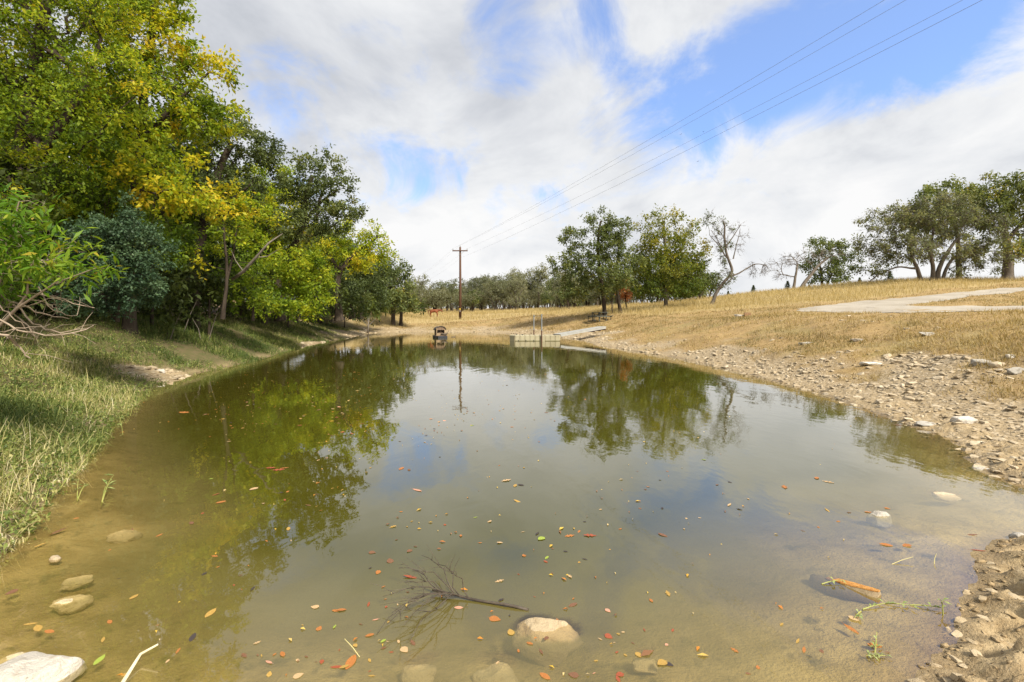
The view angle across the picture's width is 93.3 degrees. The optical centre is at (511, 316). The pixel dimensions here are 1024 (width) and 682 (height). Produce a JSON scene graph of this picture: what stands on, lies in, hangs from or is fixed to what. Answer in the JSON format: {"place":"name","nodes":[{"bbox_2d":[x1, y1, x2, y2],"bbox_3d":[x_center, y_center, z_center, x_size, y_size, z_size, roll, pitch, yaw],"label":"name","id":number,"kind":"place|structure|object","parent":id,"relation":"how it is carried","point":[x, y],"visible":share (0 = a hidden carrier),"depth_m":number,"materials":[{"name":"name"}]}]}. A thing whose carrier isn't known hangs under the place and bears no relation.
{"place":"outdoors","nodes":[
{"label":"outdoors","id":0,"kind":"place"},
{"bbox_2d":[433,326,446,337],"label":"duck house","id":1,"kind":"structure","parent":0,"point":[439,330],"depth_m":34.87,"materials":[{"name":"brown wood"}]},
{"bbox_2d":[0,280,1023,681],"bbox_3d":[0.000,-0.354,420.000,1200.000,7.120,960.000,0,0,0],"label":"ground","id":2,"kind":"structure","parent":0,"point":[852,548],"depth_m":3.06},
{"bbox_2d":[0,652,23,663],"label":"stone","id":3,"kind":"object","parent":2,"relation":"on","point":[6,658],"visible":0.24,"depth_m":2.13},
{"bbox_2d":[0,138,65,338],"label":"thicket shrub","id":4,"kind":"object","parent":2,"relation":"on","point":[4,165],"visible":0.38,"depth_m":9.79,"materials":[{"name":"green plant"}]},
{"bbox_2d":[0,57,72,255],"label":"elm tree","id":5,"kind":"object","parent":2,"relation":"on","point":[41,124],"visible":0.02,"depth_m":16.19,"materials":[{"name":"green plant"}]},
{"bbox_2d":[0,651,86,681],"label":"stone","id":6,"kind":"object","parent":2,"relation":"on","point":[34,666],"visible":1,"depth_m":2.00,"materials":[{"name":"white stone"}]},
{"bbox_2d":[0,273,97,361],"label":"bare brush","id":7,"kind":"object","parent":2,"relation":"on","point":[13,341],"visible":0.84,"depth_m":4.57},
{"bbox_2d":[48,555,61,563],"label":"stone","id":8,"kind":"object","parent":2,"relation":"on","point":[53,559],"visible":1,"depth_m":2.99,"materials":[{"name":"stone"}]},
{"bbox_2d":[0,182,129,326],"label":"willow leaf shrub","id":9,"kind":"object","parent":2,"relation":"on","point":[25,266],"visible":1,"depth_m":4.50,"materials":[{"name":"green plant"}]},
{"bbox_2d":[49,594,93,614],"bbox_3d":[-2.353,1.535,2.590,0.174,0.082,0.135,0,0,-23],"label":"stone","id":10,"kind":"object","parent":2,"relation":"on","point":[73,604],"visible":1,"depth_m":2.55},
{"bbox_2d":[59,575,94,589],"bbox_3d":[-2.512,1.539,2.798,0.161,0.050,0.100,0,0,-17],"label":"stone","id":11,"kind":"object","parent":2,"relation":"on","point":[73,583],"visible":1,"depth_m":2.78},
{"bbox_2d":[3,162,158,321],"bbox_3d":[-12.742,-2.166,13.400,4.476,5.256,4.808,0,0,0],"label":"thicket shrub","id":12,"kind":"object","parent":2,"relation":"on","point":[39,297],"visible":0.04,"depth_m":13.01,"materials":[{"name":"green plant"}]},
{"bbox_2d":[0,0,182,315],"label":"elm tree","id":13,"kind":"object","parent":2,"relation":"on","point":[31,88],"visible":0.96,"depth_m":10.83,"materials":[{"name":"green plant"}]},
{"bbox_2d":[32,187,184,322],"bbox_3d":[-7.440,-1.146,8.982,2.509,2.512,1.782,0,0,20],"label":"evergreen shrub","id":14,"kind":"object","parent":2,"relation":"on","point":[123,233],"visible":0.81,"depth_m":8.71,"materials":[{"name":"green plant"}]},
{"bbox_2d":[22,240,207,325],"bbox_3d":[-14.564,-1.297,16.879,6.886,3.916,5.065,0,0,0],"label":"thicket shrub","id":15,"kind":"object","parent":2,"relation":"on","point":[161,311],"visible":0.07,"depth_m":17.05,"materials":[{"name":"green plant"}]},
{"bbox_2d":[9,53,226,308],"bbox_3d":[-17.545,-5.313,19.954,10.804,10.530,8.678,0,0,0],"label":"elm tree","id":16,"kind":"object","parent":2,"relation":"on","point":[186,220],"visible":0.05,"depth_m":19.03,"materials":[{"name":"green plant"}]},
{"bbox_2d":[106,530,142,543],"bbox_3d":[-2.735,1.562,3.416,0.207,0.101,0.191,0,0,-35],"label":"stone","id":17,"kind":"object","parent":2,"relation":"on","point":[123,536],"visible":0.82,"depth_m":3.37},
{"bbox_2d":[28,0,252,333],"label":"elm tree","id":18,"kind":"object","parent":2,"relation":"on","point":[135,169],"visible":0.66,"depth_m":13.41,"materials":[{"name":"green plant"}]},
{"bbox_2d":[231,233,282,279],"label":"dead branch","id":19,"kind":"object","parent":18,"relation":"attached to","point":[244,270],"visible":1,"depth_m":15.28,"materials":[{"name":"wood"}]},
{"bbox_2d":[123,248,212,333],"bbox_3d":[-11.291,-0.998,15.492,3.017,3.023,2.668,0,0,-34],"label":"thicket shrub","id":20,"kind":"object","parent":2,"relation":"on","point":[177,287],"visible":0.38,"depth_m":15.48,"materials":[{"name":"green plant"}]},
{"bbox_2d":[0,307,362,561],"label":"bank weeds","id":21,"kind":"object","parent":2,"relation":"on","point":[57,438],"visible":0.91,"depth_m":7.82,"materials":[{"name":"green plant"}]},
{"bbox_2d":[143,222,259,319],"bbox_3d":[-14.126,-1.683,21.071,5.077,4.911,6.072,0,0,0],"label":"thicket shrub","id":22,"kind":"object","parent":2,"relation":"on","point":[218,260],"visible":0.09,"depth_m":21.40,"materials":[{"name":"green plant"}]},
{"bbox_2d":[159,268,246,338],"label":"thicket shrub","id":23,"kind":"object","parent":2,"relation":"on","point":[203,290],"visible":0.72,"depth_m":17.24,"materials":[{"name":"green plant"}]},
{"bbox_2d":[124,89,296,327],"bbox_3d":[-12.098,-4.273,19.041,6.893,9.810,4.105,0,0,12],"label":"live oak","id":24,"kind":"object","parent":2,"relation":"on","point":[260,153],"visible":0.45,"depth_m":18.62,"materials":[{"name":"green plant"}]},
{"bbox_2d":[177,169,290,318],"bbox_3d":[-9.250,-2.381,16.125,3.317,4.911,2.172,0,0,0],"label":"elm sapling","id":25,"kind":"object","parent":2,"relation":"on","point":[242,204],"visible":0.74,"depth_m":15.98,"materials":[{"name":"green plant"}]},
{"bbox_2d":[163,152,307,311],"bbox_3d":[-18.124,-5.167,30.731,9.979,10.231,7.295,0,0,-28],"label":"live oak","id":26,"kind":"object","parent":2,"relation":"on","point":[228,243],"depth_m":29.66,"materials":[{"name":"green plant"}]},
{"bbox_2d":[210,251,286,320],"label":"leafy shrub","id":27,"kind":"object","parent":2,"relation":"on","point":[248,283],"visible":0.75,"depth_m":17.87,"materials":[{"name":"green plant"}]},
{"bbox_2d":[204,237,300,321],"bbox_3d":[-14.140,-1.935,25.170,6.525,4.752,4.165,0,0,0],"label":"thicket shrub","id":28,"kind":"object","parent":2,"relation":"on","point":[246,312],"visible":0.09,"depth_m":24.93,"materials":[{"name":"green plant"}]},
{"bbox_2d":[222,159,319,324],"bbox_3d":[-13.552,-4.117,26.729,5.881,9.514,4.283,0,0,0],"label":"elm tree","id":29,"kind":"object","parent":2,"relation":"on","point":[269,197],"visible":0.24,"depth_m":26.37,"materials":[{"name":"green plant"}]},
{"bbox_2d":[250,241,339,323],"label":"leafy shrub","id":30,"kind":"object","parent":2,"relation":"on","point":[302,304],"visible":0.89,"depth_m":21.60,"materials":[{"name":"green plant"}]},
{"bbox_2d":[239,251,351,327],"bbox_3d":[-13.329,-1.655,29.021,7.222,4.969,4.440,0,0,0],"label":"thicket shrub","id":31,"kind":"object","parent":2,"relation":"on","point":[342,289],"visible":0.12,"depth_m":28.98,"materials":[{"name":"green plant"}]},
{"bbox_2d":[261,143,368,321],"bbox_3d":[-9.545,-4.054,23.869,4.830,8.556,3.733,0,0,0],"label":"live oak","id":32,"kind":"object","parent":2,"relation":"on","point":[332,208],"visible":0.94,"depth_m":23.61,"materials":[{"name":"green plant"}]},
{"bbox_2d":[288,176,382,323],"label":"live oak","id":33,"kind":"object","parent":2,"relation":"on","point":[319,320],"visible":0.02,"depth_m":41.80,"materials":[{"name":"green plant"}]},
{"bbox_2d":[299,245,376,322],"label":"thicket shrub","id":34,"kind":"object","parent":2,"relation":"on","point":[362,305],"visible":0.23,"depth_m":32.92,"materials":[{"name":"green plant"}]},
{"bbox_2d":[295,217,398,320],"bbox_3d":[-10.647,-3.083,30.015,7.246,6.704,4.163,0,0,16],"label":"elm tree","id":35,"kind":"object","parent":2,"relation":"on","point":[356,263],"visible":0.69,"depth_m":29.79,"materials":[{"name":"green plant"}]},
{"bbox_2d":[303,283,393,327],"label":"thicket shrub","id":36,"kind":"object","parent":2,"relation":"on","point":[377,312],"visible":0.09,"depth_m":44.52,"materials":[{"name":"green plant"}]},
{"bbox_2d":[322,254,401,318],"bbox_3d":[-11.952,-2.578,37.629,5.814,5.549,5.264,0,0,22],"label":"live oak","id":37,"kind":"object","parent":2,"relation":"on","point":[367,281],"visible":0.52,"depth_m":37.26,"materials":[{"name":"green plant"}]},
{"bbox_2d":[367,288,397,321],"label":"thicket shrub","id":38,"kind":"object","parent":2,"relation":"on","point":[389,290],"visible":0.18,"depth_m":46.26,"materials":[{"name":"green plant"}]},
{"bbox_2d":[374,258,420,325],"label":"live oak","id":39,"kind":"object","parent":2,"relation":"on","point":[401,294],"visible":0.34,"depth_m":50.97,"materials":[{"name":"green plant"}]},
{"bbox_2d":[383,295,432,315],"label":"thicket shrub","id":40,"kind":"object","parent":2,"relation":"on","point":[423,309],"visible":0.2,"depth_m":59.65,"materials":[{"name":"green plant"}]},
{"bbox_2d":[399,664,436,681],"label":"stone","id":41,"kind":"object","parent":2,"relation":"on","point":[417,673],"visible":0.94,"depth_m":2.10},
{"bbox_2d":[407,273,430,308],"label":"live oak","id":42,"kind":"object","parent":2,"relation":"on","point":[422,282],"visible":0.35,"depth_m":108.31,"materials":[{"name":"green plant"}]},
{"bbox_2d":[410,284,431,307],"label":"live oak","id":43,"kind":"object","parent":2,"relation":"on","point":[420,294],"visible":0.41,"depth_m":88.03,"materials":[{"name":"green plant"}]},
{"bbox_2d":[419,280,450,308],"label":"live oak","id":44,"kind":"object","parent":2,"relation":"on","point":[437,301],"visible":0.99,"depth_m":84.25,"materials":[{"name":"green plant"}]},
{"bbox_2d":[435,280,457,310],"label":"live oak","id":45,"kind":"object","parent":2,"relation":"on","point":[441,282],"visible":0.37,"depth_m":97.65,"materials":[{"name":"green plant"}]},
{"bbox_2d":[438,277,467,310],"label":"live oak","id":46,"kind":"object","parent":2,"relation":"on","point":[453,284],"visible":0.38,"depth_m":98.45,"materials":[{"name":"green plant"}]},
{"bbox_2d":[452,245,467,317],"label":"utility pole","id":47,"kind":"object","parent":2,"relation":"on","point":[460,296],"visible":0.98,"depth_m":58.88,"materials":[{"name":"wood"}]},
{"bbox_2d":[445,0,883,255],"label":"power line","id":48,"kind":"object","parent":47,"relation":"attached to","point":[720,97],"visible":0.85,"depth_m":15.23,"materials":[{"name":"metal"}]},
{"bbox_2d":[431,2,901,268],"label":"power line","id":49,"kind":"object","parent":47,"relation":"attached to","point":[732,98],"visible":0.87,"depth_m":15.98,"materials":[{"name":"metal"}]},
{"bbox_2d":[423,0,961,277],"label":"power line","id":50,"kind":"object","parent":47,"relation":"attached to","point":[778,95],"visible":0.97,"depth_m":14.61,"materials":[{"name":"metal"}]},
{"bbox_2d":[442,0,981,271],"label":"power line","id":51,"kind":"object","parent":47,"relation":"attached to","point":[767,109],"visible":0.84,"depth_m":13.70,"materials":[{"name":"metal"}]},
{"bbox_2d":[449,286,475,310],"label":"live oak","id":52,"kind":"object","parent":2,"relation":"on","point":[456,299],"visible":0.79,"depth_m":84.30,"materials":[{"name":"green plant"}]},
{"bbox_2d":[458,276,483,310],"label":"live oak","id":53,"kind":"object","parent":2,"relation":"on","point":[469,286],"visible":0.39,"depth_m":103.84,"materials":[{"name":"green plant"}]},
{"bbox_2d":[463,289,484,310],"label":"live oak","id":54,"kind":"object","parent":2,"relation":"on","point":[475,300],"visible":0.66,"depth_m":85.38,"materials":[{"name":"green plant"}]},
{"bbox_2d":[467,277,491,310],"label":"live oak","id":55,"kind":"object","parent":2,"relation":"on","point":[481,283],"visible":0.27,"depth_m":100.80,"materials":[{"name":"green plant"}]},
{"bbox_2d":[470,283,489,309],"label":"live oak","id":56,"kind":"object","parent":2,"relation":"on","point":[483,302],"visible":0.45,"depth_m":94.69,"materials":[{"name":"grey plant"}]},
{"bbox_2d":[467,273,495,308],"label":"live oak","id":57,"kind":"object","parent":2,"relation":"on","point":[483,277],"visible":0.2,"depth_m":111.02,"materials":[{"name":"green plant"}]},
{"bbox_2d":[472,662,517,681],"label":"stone","id":58,"kind":"object","parent":2,"relation":"on","point":[489,673],"visible":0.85,"depth_m":2.11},
{"bbox_2d":[482,279,515,309],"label":"live oak","id":59,"kind":"object","parent":2,"relation":"on","point":[495,288],"visible":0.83,"depth_m":93.11,"materials":[{"name":"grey plant"}]},
{"bbox_2d":[488,285,512,309],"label":"live oak","id":60,"kind":"object","parent":2,"relation":"on","point":[508,297],"visible":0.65,"depth_m":93.10,"materials":[{"name":"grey plant"}]},
{"bbox_2d":[487,272,526,309],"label":"live oak","id":61,"kind":"object","parent":2,"relation":"on","point":[510,277],"visible":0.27,"depth_m":98.56,"materials":[{"name":"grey plant"}]},
{"bbox_2d":[501,275,527,309],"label":"live oak","id":62,"kind":"object","parent":2,"relation":"on","point":[510,283],"visible":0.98,"depth_m":86.95,"materials":[{"name":"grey plant"}]},
{"bbox_2d":[517,287,531,308],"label":"live oak","id":63,"kind":"object","parent":2,"relation":"on","point":[523,299],"visible":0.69,"depth_m":95.73,"materials":[{"name":"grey plant"}]},
{"bbox_2d":[514,267,547,307],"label":"live oak","id":64,"kind":"object","parent":2,"relation":"on","point":[529,278],"visible":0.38,"depth_m":106.33,"materials":[{"name":"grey plant"}]},
{"bbox_2d":[527,281,547,307],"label":"live oak","id":65,"kind":"object","parent":2,"relation":"on","point":[536,293],"visible":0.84,"depth_m":92.21,"materials":[{"name":"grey plant"}]},
{"bbox_2d":[526,262,550,307],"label":"live oak","id":66,"kind":"object","parent":2,"relation":"on","point":[545,278],"visible":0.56,"depth_m":106.59,"materials":[{"name":"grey plant"}]},
{"bbox_2d":[515,617,579,667],"bbox_3d":[0.174,1.567,2.342,0.340,0.170,0.217,0,0,11],"label":"stone","id":67,"kind":"object","parent":2,"relation":"on","point":[553,630],"visible":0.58,"depth_m":2.32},
{"bbox_2d":[540,291,554,308],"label":"live oak","id":68,"kind":"object","parent":2,"relation":"on","point":[546,297],"visible":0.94,"depth_m":84.22,"materials":[{"name":"green plant"}]},
{"bbox_2d":[547,278,572,307],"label":"live oak","id":69,"kind":"object","parent":2,"relation":"on","point":[555,289],"visible":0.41,"depth_m":73.83,"materials":[{"name":"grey plant"}]},
{"bbox_2d":[548,267,582,308],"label":"live oak","id":70,"kind":"object","parent":2,"relation":"on","point":[562,274],"visible":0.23,"depth_m":68.92,"materials":[{"name":"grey plant"}]},
{"bbox_2d":[110,312,1023,488],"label":"rubble","id":71,"kind":"object","parent":2,"relation":"on","point":[811,380],"visible":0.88,"depth_m":10.02,"materials":[{"name":"stone"}]},
{"bbox_2d":[545,204,647,314],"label":"elm tree","id":72,"kind":"object","parent":2,"relation":"on","point":[600,271],"visible":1,"depth_m":43.39,"materials":[{"name":"green plant"}]},
{"bbox_2d":[588,312,611,320],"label":"picnic table","id":73,"kind":"object","parent":2,"relation":"on","point":[599,316],"visible":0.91,"depth_m":40.38,"materials":[{"name":"grey wood"}]},
{"bbox_2d":[587,276,615,305],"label":"live oak","id":74,"kind":"object","parent":2,"relation":"on","point":[597,296],"visible":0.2,"depth_m":72.81,"materials":[{"name":"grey plant"}]},
{"bbox_2d":[615,280,632,306],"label":"rust shrub","id":75,"kind":"object","parent":2,"relation":"on","point":[625,296],"visible":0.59,"depth_m":53.75,"materials":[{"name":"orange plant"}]},
{"bbox_2d":[632,658,657,673],"bbox_3d":[0.593,1.560,2.163,0.113,0.051,0.091,0,0,0],"label":"stone","id":76,"kind":"object","parent":2,"relation":"on","point":[641,665],"visible":1,"depth_m":2.14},
{"bbox_2d":[627,203,712,307],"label":"elm tree","id":77,"kind":"object","parent":2,"relation":"on","point":[675,272],"visible":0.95,"depth_m":46.04,"materials":[{"name":"green plant"}]},
{"bbox_2d":[343,281,1023,401],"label":"lawn grass","id":78,"kind":"structure","parent":2,"relation":"on","point":[1009,346],"depth_m":14.46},
{"bbox_2d":[353,274,1023,335],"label":"tall grass","id":79,"kind":"structure","parent":2,"relation":"on","point":[651,308],"depth_m":46.31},
{"bbox_2d":[669,262,723,299],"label":"live oak","id":80,"kind":"object","parent":2,"relation":"on","point":[712,279],"visible":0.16,"depth_m":57.42,"materials":[{"name":"green plant"}]},
{"bbox_2d":[698,208,776,303],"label":"leaning tree","id":81,"kind":"object","parent":2,"relation":"on","point":[731,275],"visible":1,"depth_m":45.95,"materials":[{"name":"grey plant"}]},
{"bbox_2d":[772,244,846,288],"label":"dead tree","id":82,"kind":"object","parent":2,"relation":"on","point":[806,280],"visible":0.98,"depth_m":59.88,"materials":[{"name":"grey plant"}]},
{"bbox_2d":[795,235,872,285],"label":"live oak","id":83,"kind":"object","parent":2,"relation":"on","point":[835,265],"visible":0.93,"depth_m":62.41,"materials":[{"name":"green plant"}]},
{"bbox_2d":[866,510,891,527],"bbox_3d":[2.792,1.543,3.676,0.162,0.142,0.134,0,0,0],"label":"stone","id":84,"kind":"object","parent":2,"relation":"on","point":[879,519],"visible":0.96,"depth_m":3.64,"materials":[{"name":"grey stone"}]},
{"bbox_2d":[799,305,1023,313],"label":"driveway fork","id":85,"kind":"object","parent":2,"relation":"on","point":[898,309],"visible":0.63,"depth_m":25.90,"materials":[{"name":"concrete"}]},
{"bbox_2d":[915,421,935,425],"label":"stone","id":86,"kind":"object","parent":2,"relation":"on","point":[923,423],"visible":1,"depth_m":6.55,"materials":[{"name":"grey stone"}]},
{"bbox_2d":[851,187,1022,281],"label":"live oak","id":87,"kind":"object","parent":2,"relation":"on","point":[928,218],"visible":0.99,"depth_m":45.35,"materials":[{"name":"green plant"}]},
{"bbox_2d":[901,173,991,276],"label":"live oak","id":88,"kind":"object","parent":2,"relation":"on","point":[929,189],"visible":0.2,"depth_m":59.06,"materials":[{"name":"green plant"}]},
{"bbox_2d":[950,416,977,423],"bbox_3d":[5.949,1.367,6.363,0.281,0.128,0.189,0,0,21],"label":"stone","id":89,"kind":"object","parent":2,"relation":"on","point":[967,419],"visible":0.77,"depth_m":6.31,"materials":[{"name":"white stone"}]},
{"bbox_2d":[916,443,1023,681],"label":"mud clods","id":90,"kind":"object","parent":2,"relation":"on","point":[946,645],"visible":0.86,"depth_m":2.43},
{"bbox_2d":[970,359,991,365],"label":"stone","id":91,"kind":"object","parent":2,"relation":"on","point":[973,362],"visible":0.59,"depth_m":8.57,"materials":[{"name":"grey stone"}]},
{"bbox_2d":[949,169,1023,279],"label":"live oak","id":92,"kind":"object","parent":2,"relation":"on","point":[1007,200],"visible":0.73,"depth_m":46.60,"materials":[{"name":"green plant"}]},
{"bbox_2d":[987,361,1005,367],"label":"stone","id":93,"kind":"object","parent":2,"relation":"on","point":[994,364],"visible":0.84,"depth_m":8.24,"materials":[{"name":"stone"}]},
{"bbox_2d":[1007,367,1023,373],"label":"stone","id":94,"kind":"object","parent":2,"relation":"on","point":[1015,370],"visible":0.94,"depth_m":7.82,"materials":[{"name":"grey stone"}]},
{"bbox_2d":[0,0,1023,307],"label":"sky","id":95,"kind":"structure","parent":0,"point":[454,119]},
{"bbox_2d":[103,332,952,676],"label":"pond water","id":96,"kind":"structure","parent":0,"point":[599,446],"depth_m":4.20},
{"bbox_2d":[14,468,89,507],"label":"water weed","id":97,"kind":"object","parent":96,"relation":"on","point":[61,486],"visible":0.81,"depth_m":4.07,"materials":[{"name":"green plant"}]},
{"bbox_2d":[101,474,115,505],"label":"water weed","id":98,"kind":"object","parent":96,"relation":"on","point":[105,481],"visible":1,"depth_m":4.10,"materials":[{"name":"green plant"}]},
{"bbox_2d":[121,644,158,681],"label":"stick","id":99,"kind":"object","parent":96,"relation":"on","point":[126,676],"visible":1,"depth_m":2.06,"materials":[{"name":"wood"}]},
{"bbox_2d":[345,654,355,668],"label":"fallen leaf","id":100,"kind":"object","parent":96,"relation":"on","point":[350,661],"visible":1,"depth_m":2.10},
{"bbox_2d":[369,544,528,639],"bbox_3d":[-0.377,1.395,2.566,0.748,0.220,0.594,0,0,-27],"label":"sunken branch","id":101,"kind":"object","parent":96,"relation":"in","point":[438,591],"visible":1,"depth_m":2.53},
{"bbox_2d":[118,352,856,674],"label":"leaf specks","id":102,"kind":"object","parent":96,"relation":"on","point":[646,652],"visible":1,"depth_m":2.81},
{"bbox_2d":[510,314,559,340],"bbox_3d":[1.418,0.961,30.683,3.111,2.279,1.635,0,0,0],"label":"floating dock","id":103,"kind":"object","parent":96,"relation":"on","point":[523,337],"visible":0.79,"depth_m":30.00,"materials":[{"name":"beige plastic"}]},
{"bbox_2d":[553,326,605,335],"bbox_3d":[4.448,0.923,31.500,3.809,0.593,0.840,0,0,-32],"label":"gangway","id":104,"kind":"object","parent":103,"relation":"attached to","point":[597,328],"visible":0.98,"depth_m":31.32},
{"bbox_2d":[809,574,881,604],"bbox_3d":[1.876,1.539,2.733,0.155,0.142,0.335,0,0,-35],"label":"log","id":105,"kind":"object","parent":96,"relation":"in","point":[850,591],"visible":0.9,"depth_m":2.68,"materials":[{"name":"wood"}]},
{"bbox_2d":[866,631,892,660],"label":"water weed","id":106,"kind":"object","parent":96,"relation":"in","point":[875,655],"visible":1,"depth_m":2.14,"materials":[{"name":"green plant"}]},
{"bbox_2d":[821,576,951,618],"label":"water weed","id":107,"kind":"object","parent":96,"relation":"in","point":[892,602],"visible":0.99,"depth_m":2.49,"materials":[{"name":"green plant"}]},
{"bbox_2d":[931,492,961,501],"bbox_3d":[3.673,1.523,4.090,0.216,0.058,0.171,0,0,0],"label":"stone","id":108,"kind":"object","parent":96,"relation":"in","point":[945,496],"visible":1,"depth_m":4.06,"materials":[{"name":"stone"}]},
{"bbox_2d":[797,288,1023,310],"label":"driveway","id":109,"kind":"structure","parent":0,"point":[890,302],"depth_m":33.44,"materials":[{"name":"concrete"}]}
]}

